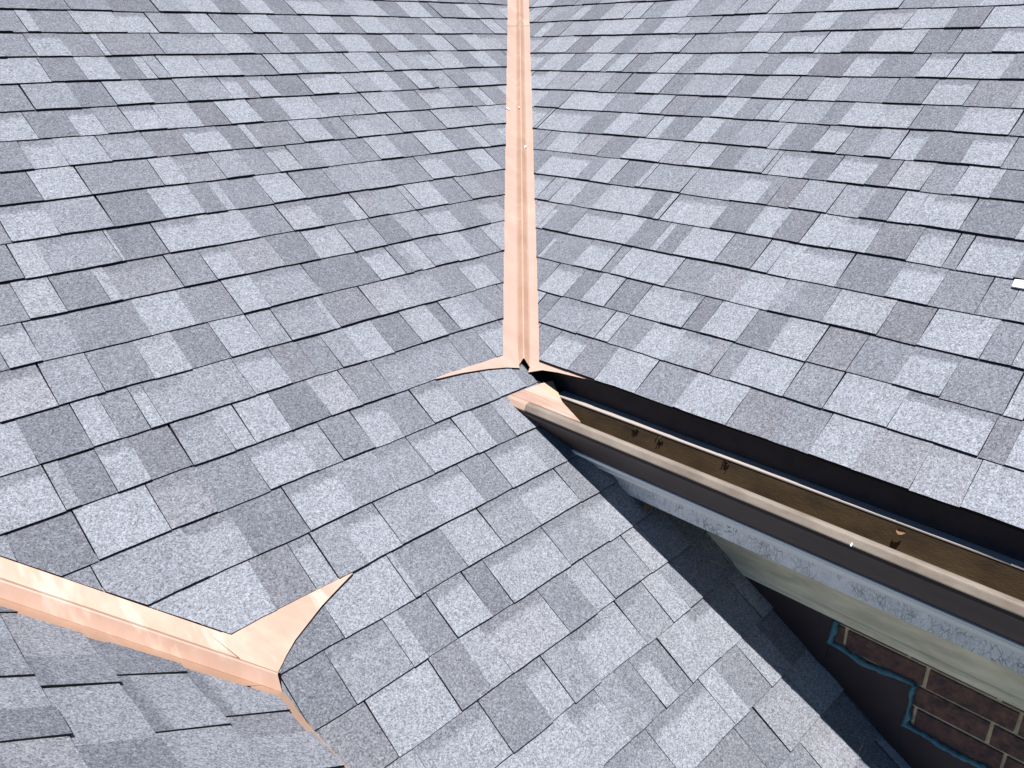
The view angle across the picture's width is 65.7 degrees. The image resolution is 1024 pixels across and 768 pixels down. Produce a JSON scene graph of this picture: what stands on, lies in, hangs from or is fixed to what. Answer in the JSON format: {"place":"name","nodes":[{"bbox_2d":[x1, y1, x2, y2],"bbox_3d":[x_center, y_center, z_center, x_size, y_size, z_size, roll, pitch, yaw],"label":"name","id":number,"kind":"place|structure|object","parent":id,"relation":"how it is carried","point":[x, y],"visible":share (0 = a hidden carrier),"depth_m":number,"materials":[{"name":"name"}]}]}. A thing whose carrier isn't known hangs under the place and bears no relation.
{"place":"outdoors","nodes":[
{"label":"outdoors","id":0,"kind":"place"},
{"bbox_2d":[0,0,910,767],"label":"shingle roof","id":1,"kind":"structure","parent":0,"point":[250,280],"depth_m":2.27,"materials":[{"name":"tile"}]},
{"bbox_2d":[0,606,344,767],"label":"shingle roof","id":2,"kind":"structure","parent":1,"relation":"on","point":[69,698],"depth_m":1.44,"materials":[{"name":"tile"}]},
{"bbox_2d":[0,557,352,767],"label":"valley flashing","id":3,"kind":"object","parent":1,"relation":"on","point":[253,655],"visible":0.9,"depth_m":1.70,"materials":[{"name":"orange metal"}]},
{"bbox_2d":[435,0,593,380],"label":"valley flashing","id":4,"kind":"object","parent":1,"relation":"on","point":[520,332],"visible":1,"depth_m":3.21,"materials":[{"name":"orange metal"}]},
{"bbox_2d":[643,502,651,510],"bbox_3d":[0.420,0.373,2.469,0.037,0.033,0.031,-22,31,-40],"label":"flashing","id":5,"kind":"object","parent":1,"relation":"on","point":[646,506],"visible":0.58,"depth_m":2.46,"materials":[{"name":"brown metal"}]},
{"bbox_2d":[523,0,1023,531],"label":"shingle roof","id":6,"kind":"structure","parent":1,"relation":"on","point":[795,224],"depth_m":2.61,"materials":[{"name":"tile"}]},
{"bbox_2d":[1012,279,1023,288],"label":"plastic scrap","id":7,"kind":"object","parent":6,"relation":"on","point":[1017,283],"visible":1,"depth_m":2.10,"materials":[{"name":"white plastic"}]},
{"bbox_2d":[835,620,1023,767],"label":"brick wall","id":8,"kind":"structure","parent":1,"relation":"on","point":[962,717],"depth_m":2.10,"materials":[{"name":"brown brick"}]},
{"bbox_2d":[548,371,1023,710],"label":"timber cornice","id":9,"kind":"structure","parent":8,"relation":"attached to","point":[981,658],"depth_m":2.10,"materials":[{"name":"white paint"}]},
{"bbox_2d":[508,381,1023,645],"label":"rain gutter","id":10,"kind":"object","parent":9,"relation":"attached to","point":[980,586],"visible":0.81,"depth_m":2.02,"materials":[{"name":"brown metal"}]},
{"bbox_2d":[896,528,904,534],"bbox_3d":[0.944,0.357,1.928,0.012,0.015,0.020,-22,31,-40],"label":"dry leaf","id":11,"kind":"object","parent":10,"relation":"in","point":[899,531],"visible":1,"depth_m":1.93,"materials":[{"name":"brown plant"}]},
{"bbox_2d":[745,576,839,666],"bbox_3d":[0.758,0.660,2.450,0.014,0.318,0.507,-22,31,-40],"label":"step flashing","id":12,"kind":"object","parent":8,"relation":"attached to","point":[813,630],"visible":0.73,"depth_m":2.35,"materials":[{"name":"grey metal"}]},
{"bbox_2d":[824,640,918,749],"bbox_3d":[0.998,0.905,2.292,0.014,0.299,0.298,-22,31,-40],"label":"step flashing","id":13,"kind":"object","parent":8,"relation":"attached to","point":[881,698],"visible":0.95,"depth_m":2.25,"materials":[{"name":"grey metal"}]},
{"bbox_2d":[895,723,989,767],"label":"step flashing","id":14,"kind":"object","parent":8,"relation":"attached to","point":[916,748],"visible":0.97,"depth_m":2.18,"materials":[{"name":"grey metal"}]}
]}

